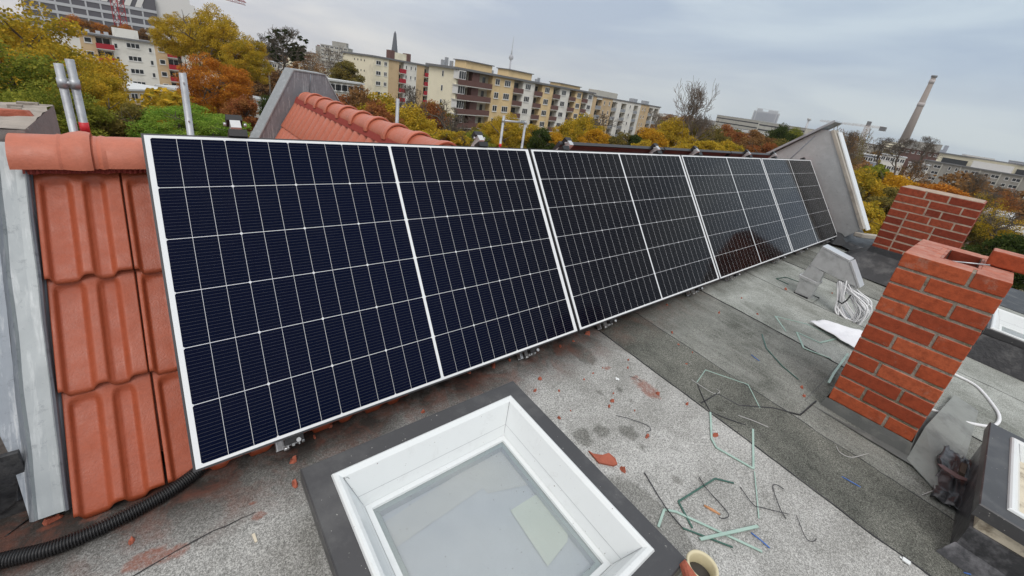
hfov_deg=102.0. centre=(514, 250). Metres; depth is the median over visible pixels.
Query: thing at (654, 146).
mounting rail
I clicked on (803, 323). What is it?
plastic strip
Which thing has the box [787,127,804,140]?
deciduous tree
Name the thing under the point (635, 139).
deciduous tree
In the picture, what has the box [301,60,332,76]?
deciduous tree
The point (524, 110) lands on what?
window
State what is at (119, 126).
deciduous tree
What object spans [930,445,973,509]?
plastic bag
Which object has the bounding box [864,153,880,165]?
house
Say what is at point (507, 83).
window
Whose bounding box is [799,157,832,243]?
mounting rail
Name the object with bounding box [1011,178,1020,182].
window
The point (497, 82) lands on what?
window
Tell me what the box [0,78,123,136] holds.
deciduous tree
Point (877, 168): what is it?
deciduous tree
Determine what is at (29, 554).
corrugated hose
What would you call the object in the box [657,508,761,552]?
plastic strip
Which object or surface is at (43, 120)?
party wall
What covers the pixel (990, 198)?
deciduous tree
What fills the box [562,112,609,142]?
deciduous tree
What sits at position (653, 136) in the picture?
deciduous tree
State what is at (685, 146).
deciduous tree
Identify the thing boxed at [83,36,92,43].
window
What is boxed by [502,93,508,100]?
window
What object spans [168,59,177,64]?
window
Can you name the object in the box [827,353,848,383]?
plastic strip
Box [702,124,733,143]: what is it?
deciduous tree
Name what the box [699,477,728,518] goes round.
wire
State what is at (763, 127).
long hall
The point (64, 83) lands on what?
scaffold frame
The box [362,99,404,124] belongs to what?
deciduous tree
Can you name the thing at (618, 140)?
deciduous tree
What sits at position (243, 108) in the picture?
deciduous tree
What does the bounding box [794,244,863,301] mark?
cable duct
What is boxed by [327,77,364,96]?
building
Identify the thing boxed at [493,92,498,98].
window
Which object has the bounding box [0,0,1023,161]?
sky
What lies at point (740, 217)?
solar panel
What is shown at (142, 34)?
deciduous tree
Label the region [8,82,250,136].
woodland
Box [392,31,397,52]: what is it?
church
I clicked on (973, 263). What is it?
metal rod
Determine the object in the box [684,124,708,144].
deciduous tree
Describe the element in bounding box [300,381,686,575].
skylight
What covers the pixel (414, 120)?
deciduous tree
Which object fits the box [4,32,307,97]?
woodland
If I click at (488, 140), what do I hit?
deciduous tree
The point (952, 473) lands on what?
brown tape
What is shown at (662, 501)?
wire
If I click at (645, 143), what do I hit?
deciduous tree
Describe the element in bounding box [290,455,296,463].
tile crumb
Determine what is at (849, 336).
plastic sheet
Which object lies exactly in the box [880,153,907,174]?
house
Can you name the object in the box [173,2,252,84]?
deciduous tree
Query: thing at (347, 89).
window
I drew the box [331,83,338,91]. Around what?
window
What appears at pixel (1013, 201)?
deciduous tree
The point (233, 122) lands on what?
floodlight
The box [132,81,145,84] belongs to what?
window
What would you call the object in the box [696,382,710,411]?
wire
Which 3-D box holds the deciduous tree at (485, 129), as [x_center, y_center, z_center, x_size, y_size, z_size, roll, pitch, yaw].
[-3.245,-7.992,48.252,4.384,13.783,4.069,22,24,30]
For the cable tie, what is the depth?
1.55 m
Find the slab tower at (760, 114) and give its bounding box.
[751,108,779,122]
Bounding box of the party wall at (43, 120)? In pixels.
[0,101,60,453]
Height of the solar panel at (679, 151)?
0.914 m
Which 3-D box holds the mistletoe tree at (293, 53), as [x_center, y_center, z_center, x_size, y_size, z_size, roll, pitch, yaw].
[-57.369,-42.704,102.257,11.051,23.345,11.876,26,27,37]
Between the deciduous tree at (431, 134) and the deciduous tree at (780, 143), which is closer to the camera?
the deciduous tree at (431, 134)
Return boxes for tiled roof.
[5,131,407,518]
[275,92,456,145]
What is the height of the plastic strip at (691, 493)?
0.009 m
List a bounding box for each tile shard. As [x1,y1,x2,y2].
[42,514,63,525]
[588,451,616,466]
[679,559,696,575]
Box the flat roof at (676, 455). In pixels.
[0,241,1023,575]
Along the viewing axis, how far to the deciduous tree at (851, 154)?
42.20 m
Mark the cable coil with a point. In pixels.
(862, 314)
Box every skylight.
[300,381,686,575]
[936,422,1023,575]
[967,308,1023,381]
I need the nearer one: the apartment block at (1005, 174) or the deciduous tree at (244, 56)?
the deciduous tree at (244, 56)
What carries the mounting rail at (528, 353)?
attached to the tiled roof at (118, 386)
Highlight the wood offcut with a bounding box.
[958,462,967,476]
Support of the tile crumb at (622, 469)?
on the flat roof at (676, 455)
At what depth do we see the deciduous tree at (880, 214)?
28.51 m
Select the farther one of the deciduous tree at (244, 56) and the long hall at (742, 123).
the long hall at (742, 123)
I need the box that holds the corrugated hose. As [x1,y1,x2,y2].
[0,468,208,569]
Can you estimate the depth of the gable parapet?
4.98 m
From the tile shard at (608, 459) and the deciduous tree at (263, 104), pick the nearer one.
the tile shard at (608, 459)
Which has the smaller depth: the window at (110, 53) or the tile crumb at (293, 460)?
the tile crumb at (293, 460)
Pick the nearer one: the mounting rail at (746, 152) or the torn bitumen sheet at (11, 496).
the torn bitumen sheet at (11, 496)
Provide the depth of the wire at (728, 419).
2.12 m
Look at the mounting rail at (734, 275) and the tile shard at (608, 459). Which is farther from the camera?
the mounting rail at (734, 275)
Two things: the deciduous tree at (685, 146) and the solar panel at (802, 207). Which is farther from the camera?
the deciduous tree at (685, 146)
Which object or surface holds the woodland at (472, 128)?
on the ground
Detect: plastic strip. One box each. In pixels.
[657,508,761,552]
[678,478,733,527]
[683,527,732,547]
[697,370,759,407]
[699,525,758,540]
[709,412,754,468]
[754,471,758,517]
[761,334,798,379]
[775,316,842,341]
[796,332,837,358]
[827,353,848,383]
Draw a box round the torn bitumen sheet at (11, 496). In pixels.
[0,449,28,536]
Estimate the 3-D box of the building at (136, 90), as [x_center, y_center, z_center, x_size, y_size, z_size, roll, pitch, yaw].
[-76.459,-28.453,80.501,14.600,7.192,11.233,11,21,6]
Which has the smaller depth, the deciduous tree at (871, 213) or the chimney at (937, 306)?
the chimney at (937, 306)
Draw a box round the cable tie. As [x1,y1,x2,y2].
[751,532,769,547]
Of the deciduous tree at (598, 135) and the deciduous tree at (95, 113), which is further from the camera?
the deciduous tree at (598, 135)
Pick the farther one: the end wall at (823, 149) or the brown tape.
the end wall at (823, 149)
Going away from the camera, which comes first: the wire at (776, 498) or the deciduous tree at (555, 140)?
the wire at (776, 498)
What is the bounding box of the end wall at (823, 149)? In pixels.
[767,120,876,267]
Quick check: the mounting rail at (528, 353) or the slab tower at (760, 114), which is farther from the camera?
the slab tower at (760, 114)
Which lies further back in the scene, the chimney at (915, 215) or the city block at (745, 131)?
the city block at (745, 131)
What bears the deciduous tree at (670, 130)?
on the ground
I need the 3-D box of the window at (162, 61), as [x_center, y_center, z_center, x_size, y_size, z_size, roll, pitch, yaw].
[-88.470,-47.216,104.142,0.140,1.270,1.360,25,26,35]
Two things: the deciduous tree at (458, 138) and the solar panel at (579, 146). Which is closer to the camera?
the solar panel at (579, 146)
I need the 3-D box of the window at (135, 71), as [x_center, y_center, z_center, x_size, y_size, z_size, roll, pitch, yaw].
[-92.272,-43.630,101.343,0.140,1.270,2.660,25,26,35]
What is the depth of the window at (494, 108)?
94.59 m
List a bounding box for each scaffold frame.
[53,59,90,132]
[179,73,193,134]
[395,98,399,122]
[499,116,526,147]
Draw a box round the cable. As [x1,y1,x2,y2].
[931,373,1001,426]
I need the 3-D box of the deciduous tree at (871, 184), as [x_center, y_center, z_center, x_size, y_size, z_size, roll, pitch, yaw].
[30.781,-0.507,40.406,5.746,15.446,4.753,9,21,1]
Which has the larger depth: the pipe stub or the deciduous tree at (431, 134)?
the deciduous tree at (431, 134)
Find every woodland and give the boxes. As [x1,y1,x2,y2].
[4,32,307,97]
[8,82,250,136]
[264,55,693,122]
[420,101,506,137]
[634,118,880,170]
[683,121,902,174]
[880,170,1023,289]
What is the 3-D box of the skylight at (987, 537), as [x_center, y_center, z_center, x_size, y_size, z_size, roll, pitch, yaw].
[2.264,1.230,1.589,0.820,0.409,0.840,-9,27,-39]
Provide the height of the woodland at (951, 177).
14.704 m
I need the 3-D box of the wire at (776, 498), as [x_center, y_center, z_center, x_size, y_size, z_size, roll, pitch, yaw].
[1.105,1.044,1.732,0.046,0.014,0.158,19,23,24]
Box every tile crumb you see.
[128,536,134,544]
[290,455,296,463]
[292,479,297,487]
[620,466,625,472]
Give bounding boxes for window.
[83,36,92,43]
[95,37,109,43]
[98,51,112,57]
[126,42,140,49]
[128,55,142,62]
[130,68,143,74]
[131,93,138,100]
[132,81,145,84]
[159,59,165,64]
[161,71,167,76]
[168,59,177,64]
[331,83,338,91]
[337,84,345,91]
[343,85,351,92]
[492,105,496,111]
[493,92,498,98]
[495,78,499,85]
[501,106,507,112]
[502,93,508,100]
[504,80,510,87]
[522,108,527,114]
[523,96,528,102]
[525,84,530,90]
[542,99,547,104]
[545,87,549,93]
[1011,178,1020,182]
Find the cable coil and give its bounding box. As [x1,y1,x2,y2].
[834,280,872,324]
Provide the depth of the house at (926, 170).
169.90 m
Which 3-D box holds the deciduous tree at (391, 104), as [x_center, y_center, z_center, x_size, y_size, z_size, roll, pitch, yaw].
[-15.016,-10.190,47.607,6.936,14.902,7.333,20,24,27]
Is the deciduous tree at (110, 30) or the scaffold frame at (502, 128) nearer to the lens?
the scaffold frame at (502, 128)
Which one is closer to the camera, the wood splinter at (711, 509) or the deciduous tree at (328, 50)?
the wood splinter at (711, 509)
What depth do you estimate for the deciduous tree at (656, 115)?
81.84 m
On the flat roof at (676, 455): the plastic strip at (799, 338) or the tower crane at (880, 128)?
the plastic strip at (799, 338)
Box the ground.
[0,11,1023,291]
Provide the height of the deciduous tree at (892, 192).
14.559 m
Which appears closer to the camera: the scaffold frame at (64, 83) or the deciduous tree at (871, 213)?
the scaffold frame at (64, 83)
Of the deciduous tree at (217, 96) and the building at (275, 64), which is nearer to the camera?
the deciduous tree at (217, 96)
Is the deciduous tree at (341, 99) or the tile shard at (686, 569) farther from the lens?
the deciduous tree at (341, 99)
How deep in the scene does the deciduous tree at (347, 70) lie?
84.51 m
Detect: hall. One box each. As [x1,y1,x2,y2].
[714,115,776,129]
[757,122,844,134]
[904,141,942,152]
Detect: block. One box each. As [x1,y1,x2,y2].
[23,0,195,42]
[50,27,218,85]
[288,51,315,66]
[342,49,428,107]
[425,57,595,135]
[589,89,660,141]
[717,126,769,136]
[881,141,904,150]
[923,152,1023,198]
[962,154,994,159]
[1008,160,1023,164]
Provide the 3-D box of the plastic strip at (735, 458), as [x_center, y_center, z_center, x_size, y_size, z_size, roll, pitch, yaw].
[1.048,0.908,2.012,0.214,0.023,0.282,18,23,23]
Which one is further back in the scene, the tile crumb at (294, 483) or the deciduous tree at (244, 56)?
the deciduous tree at (244, 56)
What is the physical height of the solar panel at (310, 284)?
0.934 m
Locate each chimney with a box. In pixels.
[804,239,1013,487]
[845,185,986,285]
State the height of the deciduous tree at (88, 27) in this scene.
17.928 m
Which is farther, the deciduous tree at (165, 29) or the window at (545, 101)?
the window at (545, 101)
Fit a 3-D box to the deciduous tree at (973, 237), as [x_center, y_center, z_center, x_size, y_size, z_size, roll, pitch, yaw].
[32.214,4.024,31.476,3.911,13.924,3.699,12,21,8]
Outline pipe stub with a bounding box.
[680,550,718,575]
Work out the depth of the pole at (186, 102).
2.78 m
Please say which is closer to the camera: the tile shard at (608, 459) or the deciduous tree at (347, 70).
the tile shard at (608, 459)
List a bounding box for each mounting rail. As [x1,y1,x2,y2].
[228,129,304,451]
[471,131,484,145]
[474,141,539,359]
[556,145,616,329]
[562,137,573,148]
[649,143,660,152]
[652,150,702,295]
[689,146,699,154]
[693,152,739,280]
[742,149,750,156]
[744,155,785,262]
[770,156,807,253]
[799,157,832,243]
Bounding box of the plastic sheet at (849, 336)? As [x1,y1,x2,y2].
[810,320,862,346]
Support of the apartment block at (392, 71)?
on the ground
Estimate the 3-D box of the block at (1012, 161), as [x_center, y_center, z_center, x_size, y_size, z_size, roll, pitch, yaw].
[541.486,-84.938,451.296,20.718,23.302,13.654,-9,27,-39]
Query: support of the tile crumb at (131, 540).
on the flat roof at (676, 455)
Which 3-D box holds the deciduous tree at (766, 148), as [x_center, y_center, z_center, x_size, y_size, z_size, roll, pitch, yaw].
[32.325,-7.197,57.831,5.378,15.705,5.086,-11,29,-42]
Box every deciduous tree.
[0,0,133,99]
[0,40,121,135]
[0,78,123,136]
[5,40,121,104]
[45,69,139,113]
[59,14,87,30]
[80,19,103,32]
[88,22,109,34]
[90,102,155,136]
[103,25,117,34]
[118,23,134,29]
[123,102,228,137]
[130,28,150,40]
[146,11,201,72]
[170,52,257,114]
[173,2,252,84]
[198,112,251,136]
[219,95,261,133]
[220,34,275,130]
[248,33,270,94]
[257,95,269,114]
[291,49,329,71]
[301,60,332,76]
[322,46,343,73]
[328,60,365,82]
[336,93,359,108]
[340,84,376,108]
[356,92,408,114]
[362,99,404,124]
[391,102,439,139]
[396,84,421,109]
[416,98,452,134]
[420,99,471,133]
[422,128,447,139]
[437,129,472,145]
[466,130,495,146]
[476,119,505,142]
[486,112,529,147]
[509,124,539,148]
[526,126,554,149]
[549,132,571,144]
[551,118,586,141]
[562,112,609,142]
[577,128,611,143]
[590,111,624,135]
[607,131,629,144]
[627,134,643,145]
[631,139,651,145]
[637,127,669,147]
[649,109,683,129]
[652,116,695,147]
[667,141,694,148]
[674,75,719,143]
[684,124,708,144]
[687,140,727,150]
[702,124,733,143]
[717,140,744,151]
[718,124,750,142]
[732,137,757,149]
[746,142,778,152]
[748,129,777,145]
[759,138,787,148]
[765,122,796,142]
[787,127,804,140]
[833,126,848,144]
[844,130,860,160]
[848,151,858,169]
[850,129,877,167]
[853,167,891,201]
[854,164,901,181]
[855,177,867,201]
[862,201,881,233]
[863,186,898,225]
[863,200,889,234]
[869,136,895,164]
[878,170,919,196]
[881,137,916,174]
[892,159,936,182]
[913,135,942,168]
[915,182,970,196]
[954,173,993,198]
[960,233,1023,290]
[963,216,1022,248]
[964,190,1017,248]
[973,210,1023,239]
[978,184,1023,240]
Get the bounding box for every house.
[854,142,884,155]
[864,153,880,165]
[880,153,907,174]
[898,148,938,173]
[904,162,929,181]
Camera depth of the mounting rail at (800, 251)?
4.94 m
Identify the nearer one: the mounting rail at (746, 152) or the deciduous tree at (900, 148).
the mounting rail at (746, 152)
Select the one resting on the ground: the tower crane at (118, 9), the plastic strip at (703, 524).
the tower crane at (118, 9)
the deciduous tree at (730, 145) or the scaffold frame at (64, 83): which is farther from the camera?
the deciduous tree at (730, 145)
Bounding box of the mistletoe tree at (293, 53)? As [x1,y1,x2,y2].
[256,25,308,75]
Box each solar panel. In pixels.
[141,133,577,472]
[528,149,719,330]
[552,141,664,152]
[662,147,730,155]
[680,155,792,278]
[728,151,770,157]
[761,158,836,252]
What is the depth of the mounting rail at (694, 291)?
3.33 m
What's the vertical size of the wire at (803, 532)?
0.010 m
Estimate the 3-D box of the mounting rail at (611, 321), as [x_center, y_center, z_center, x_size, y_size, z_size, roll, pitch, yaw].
[0.448,-0.091,2.694,0.088,1.046,0.768,-9,27,-39]
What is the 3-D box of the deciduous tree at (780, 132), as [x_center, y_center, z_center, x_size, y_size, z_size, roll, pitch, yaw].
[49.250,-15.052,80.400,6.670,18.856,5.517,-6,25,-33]
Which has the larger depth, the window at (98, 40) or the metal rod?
the window at (98, 40)
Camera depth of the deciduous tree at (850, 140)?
48.25 m
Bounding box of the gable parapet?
[249,67,339,138]
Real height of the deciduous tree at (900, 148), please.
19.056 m
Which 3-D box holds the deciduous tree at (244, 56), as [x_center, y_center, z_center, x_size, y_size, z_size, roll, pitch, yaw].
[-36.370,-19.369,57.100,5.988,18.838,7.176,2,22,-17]
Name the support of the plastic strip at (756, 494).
on the flat roof at (676, 455)
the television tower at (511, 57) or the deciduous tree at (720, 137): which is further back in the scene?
the television tower at (511, 57)
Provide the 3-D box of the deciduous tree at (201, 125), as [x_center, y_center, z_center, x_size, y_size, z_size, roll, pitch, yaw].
[-15.799,0.284,20.598,3.879,14.774,3.721,21,24,28]
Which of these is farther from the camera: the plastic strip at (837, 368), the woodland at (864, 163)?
the woodland at (864, 163)
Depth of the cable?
2.68 m
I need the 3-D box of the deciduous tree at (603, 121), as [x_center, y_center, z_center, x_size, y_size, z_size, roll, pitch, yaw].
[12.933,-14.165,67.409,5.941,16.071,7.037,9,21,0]
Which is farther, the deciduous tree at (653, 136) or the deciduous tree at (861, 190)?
the deciduous tree at (653, 136)
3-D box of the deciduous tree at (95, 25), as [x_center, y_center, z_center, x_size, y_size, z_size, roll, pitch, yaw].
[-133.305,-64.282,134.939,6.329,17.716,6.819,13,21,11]
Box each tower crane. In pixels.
[110,0,245,26]
[820,120,886,141]
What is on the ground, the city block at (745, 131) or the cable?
the city block at (745, 131)
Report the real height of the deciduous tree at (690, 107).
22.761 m
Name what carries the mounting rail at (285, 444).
attached to the tiled roof at (118, 386)
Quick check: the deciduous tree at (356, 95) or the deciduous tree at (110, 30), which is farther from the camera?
the deciduous tree at (110, 30)
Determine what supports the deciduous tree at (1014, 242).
on the ground
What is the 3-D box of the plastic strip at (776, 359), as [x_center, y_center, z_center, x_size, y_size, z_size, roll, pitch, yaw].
[1.750,0.702,2.794,0.065,0.026,0.486,9,21,1]
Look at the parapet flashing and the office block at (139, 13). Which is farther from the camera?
the office block at (139, 13)
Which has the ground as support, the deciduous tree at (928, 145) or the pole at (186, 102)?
the deciduous tree at (928, 145)
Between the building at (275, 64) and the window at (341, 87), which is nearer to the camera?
the window at (341, 87)
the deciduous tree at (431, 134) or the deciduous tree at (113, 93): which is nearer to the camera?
the deciduous tree at (113, 93)
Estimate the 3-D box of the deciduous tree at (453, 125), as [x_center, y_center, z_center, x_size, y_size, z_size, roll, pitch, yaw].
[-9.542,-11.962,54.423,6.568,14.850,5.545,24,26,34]
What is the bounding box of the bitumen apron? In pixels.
[829,230,874,249]
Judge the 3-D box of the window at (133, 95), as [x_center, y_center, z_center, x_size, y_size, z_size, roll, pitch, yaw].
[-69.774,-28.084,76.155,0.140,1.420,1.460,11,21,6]
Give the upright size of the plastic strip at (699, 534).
0.012 m
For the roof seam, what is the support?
on the flat roof at (676, 455)
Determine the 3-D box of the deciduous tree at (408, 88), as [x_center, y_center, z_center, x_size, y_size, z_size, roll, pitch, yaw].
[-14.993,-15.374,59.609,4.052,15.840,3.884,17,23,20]
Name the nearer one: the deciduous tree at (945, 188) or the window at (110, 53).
the deciduous tree at (945, 188)
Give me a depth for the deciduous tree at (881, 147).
64.34 m
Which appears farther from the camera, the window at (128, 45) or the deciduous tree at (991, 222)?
the window at (128, 45)
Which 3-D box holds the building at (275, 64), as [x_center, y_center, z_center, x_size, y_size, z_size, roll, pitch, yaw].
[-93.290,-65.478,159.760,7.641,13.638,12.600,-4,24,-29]
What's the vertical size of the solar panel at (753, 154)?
0.914 m
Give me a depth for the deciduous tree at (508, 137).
43.48 m
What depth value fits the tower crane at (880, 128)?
310.78 m
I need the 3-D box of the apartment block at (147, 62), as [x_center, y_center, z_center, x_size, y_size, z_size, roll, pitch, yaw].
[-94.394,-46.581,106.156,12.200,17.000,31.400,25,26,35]
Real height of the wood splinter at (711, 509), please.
0.012 m
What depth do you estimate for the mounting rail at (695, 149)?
4.12 m
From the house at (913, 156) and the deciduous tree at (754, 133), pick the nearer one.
the deciduous tree at (754, 133)
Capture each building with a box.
[122,82,157,104]
[155,84,264,134]
[261,61,282,78]
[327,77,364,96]
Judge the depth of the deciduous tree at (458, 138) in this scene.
40.12 m
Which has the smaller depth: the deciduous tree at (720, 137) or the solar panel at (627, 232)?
the solar panel at (627, 232)
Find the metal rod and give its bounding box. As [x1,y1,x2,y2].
[955,261,989,265]
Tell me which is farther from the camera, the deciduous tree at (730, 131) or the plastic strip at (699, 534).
the deciduous tree at (730, 131)
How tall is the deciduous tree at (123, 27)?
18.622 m
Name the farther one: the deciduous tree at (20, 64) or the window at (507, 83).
the window at (507, 83)
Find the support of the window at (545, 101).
in the apartment block at (476, 92)
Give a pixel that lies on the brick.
(1006, 260)
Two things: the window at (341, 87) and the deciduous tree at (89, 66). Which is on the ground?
the deciduous tree at (89, 66)
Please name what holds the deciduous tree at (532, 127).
on the ground
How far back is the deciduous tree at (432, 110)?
57.42 m
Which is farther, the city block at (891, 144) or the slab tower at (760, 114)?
the slab tower at (760, 114)
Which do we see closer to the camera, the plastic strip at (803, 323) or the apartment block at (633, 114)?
the plastic strip at (803, 323)
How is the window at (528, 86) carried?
in the apartment block at (476, 92)
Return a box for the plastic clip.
[900,556,910,565]
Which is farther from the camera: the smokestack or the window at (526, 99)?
the smokestack
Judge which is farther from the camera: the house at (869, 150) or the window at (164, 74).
the house at (869, 150)
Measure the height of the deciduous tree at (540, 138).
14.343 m
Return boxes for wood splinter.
[252,533,257,542]
[704,504,719,514]
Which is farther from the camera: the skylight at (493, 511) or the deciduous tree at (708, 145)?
the deciduous tree at (708, 145)
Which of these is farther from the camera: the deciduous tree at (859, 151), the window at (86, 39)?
the window at (86, 39)
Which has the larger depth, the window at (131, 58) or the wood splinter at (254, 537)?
the window at (131, 58)
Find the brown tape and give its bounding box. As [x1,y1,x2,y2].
[937,463,966,480]
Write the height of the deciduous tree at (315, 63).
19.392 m
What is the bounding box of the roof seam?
[133,244,1022,575]
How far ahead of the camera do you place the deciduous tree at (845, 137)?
47.78 m
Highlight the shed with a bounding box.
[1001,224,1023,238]
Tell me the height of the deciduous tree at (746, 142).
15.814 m
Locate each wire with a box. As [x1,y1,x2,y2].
[644,473,682,527]
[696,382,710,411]
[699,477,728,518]
[711,412,745,424]
[740,487,787,513]
[772,484,785,518]
[796,515,816,541]
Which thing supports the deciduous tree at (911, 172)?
on the ground
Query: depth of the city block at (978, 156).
779.20 m
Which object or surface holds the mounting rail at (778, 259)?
attached to the tiled roof at (118, 386)
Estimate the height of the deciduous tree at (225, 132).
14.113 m
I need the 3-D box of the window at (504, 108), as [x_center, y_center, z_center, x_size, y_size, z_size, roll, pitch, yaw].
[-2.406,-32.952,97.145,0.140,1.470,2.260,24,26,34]
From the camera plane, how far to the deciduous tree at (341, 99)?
44.11 m
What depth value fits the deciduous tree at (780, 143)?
57.06 m
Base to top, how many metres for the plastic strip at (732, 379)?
0.025 m
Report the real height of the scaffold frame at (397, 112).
8.952 m
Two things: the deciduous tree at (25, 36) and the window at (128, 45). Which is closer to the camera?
the deciduous tree at (25, 36)
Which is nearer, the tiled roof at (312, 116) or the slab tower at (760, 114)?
the tiled roof at (312, 116)
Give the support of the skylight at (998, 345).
on the flat roof at (676, 455)
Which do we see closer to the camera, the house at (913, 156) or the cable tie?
the cable tie
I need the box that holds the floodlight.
[223,114,246,128]
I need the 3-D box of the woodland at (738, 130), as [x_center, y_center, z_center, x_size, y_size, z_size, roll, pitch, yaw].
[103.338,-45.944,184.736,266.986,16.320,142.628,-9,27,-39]
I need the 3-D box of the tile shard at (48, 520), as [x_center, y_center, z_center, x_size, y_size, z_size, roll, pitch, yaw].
[-1.339,0.775,1.200,0.018,0.018,0.042,22,25,30]
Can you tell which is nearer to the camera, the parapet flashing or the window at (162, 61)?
the parapet flashing
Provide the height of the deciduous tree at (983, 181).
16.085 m
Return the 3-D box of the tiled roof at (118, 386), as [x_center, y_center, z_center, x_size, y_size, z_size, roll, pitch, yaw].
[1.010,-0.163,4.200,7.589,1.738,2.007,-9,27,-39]
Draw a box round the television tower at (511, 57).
[509,38,513,68]
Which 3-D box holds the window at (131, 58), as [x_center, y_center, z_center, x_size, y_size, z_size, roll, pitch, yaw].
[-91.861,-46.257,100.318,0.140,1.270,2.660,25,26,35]
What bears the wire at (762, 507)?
on the flat roof at (676, 455)
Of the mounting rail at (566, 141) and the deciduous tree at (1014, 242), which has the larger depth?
the deciduous tree at (1014, 242)
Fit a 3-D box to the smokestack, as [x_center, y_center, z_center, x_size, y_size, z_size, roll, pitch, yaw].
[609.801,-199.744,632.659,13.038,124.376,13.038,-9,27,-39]
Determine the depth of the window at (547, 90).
106.72 m
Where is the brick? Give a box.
[986,248,1023,274]
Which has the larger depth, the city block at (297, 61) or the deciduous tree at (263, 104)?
the city block at (297, 61)
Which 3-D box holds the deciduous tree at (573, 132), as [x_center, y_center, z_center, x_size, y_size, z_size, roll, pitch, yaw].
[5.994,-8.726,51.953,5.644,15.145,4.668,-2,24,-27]
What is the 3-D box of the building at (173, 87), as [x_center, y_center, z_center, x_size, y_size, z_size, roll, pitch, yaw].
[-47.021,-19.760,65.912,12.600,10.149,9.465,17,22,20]
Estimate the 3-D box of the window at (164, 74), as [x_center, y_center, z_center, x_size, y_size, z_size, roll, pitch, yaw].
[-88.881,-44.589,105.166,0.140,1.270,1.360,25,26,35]
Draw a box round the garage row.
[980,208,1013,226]
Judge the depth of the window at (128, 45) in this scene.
99.27 m
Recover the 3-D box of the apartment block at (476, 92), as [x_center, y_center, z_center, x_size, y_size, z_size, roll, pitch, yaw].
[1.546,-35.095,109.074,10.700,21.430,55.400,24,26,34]
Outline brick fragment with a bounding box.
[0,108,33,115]
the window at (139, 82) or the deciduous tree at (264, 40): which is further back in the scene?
the deciduous tree at (264, 40)
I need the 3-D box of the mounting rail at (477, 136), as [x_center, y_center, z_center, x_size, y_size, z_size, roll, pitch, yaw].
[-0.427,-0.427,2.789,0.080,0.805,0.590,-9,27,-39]
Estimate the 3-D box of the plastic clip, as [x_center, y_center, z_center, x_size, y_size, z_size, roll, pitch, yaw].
[1.497,1.189,1.588,0.020,0.006,0.032,-9,27,-39]
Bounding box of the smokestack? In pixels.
[898,75,937,142]
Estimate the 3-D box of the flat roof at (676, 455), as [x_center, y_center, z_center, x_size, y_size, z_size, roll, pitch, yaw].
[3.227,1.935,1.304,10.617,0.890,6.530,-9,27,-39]
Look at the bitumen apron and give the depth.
5.71 m
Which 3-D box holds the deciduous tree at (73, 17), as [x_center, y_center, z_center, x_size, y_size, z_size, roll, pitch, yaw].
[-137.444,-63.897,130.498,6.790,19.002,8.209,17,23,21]
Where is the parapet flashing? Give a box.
[0,142,71,521]
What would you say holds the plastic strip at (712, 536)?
on the flat roof at (676, 455)
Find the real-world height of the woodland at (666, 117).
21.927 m

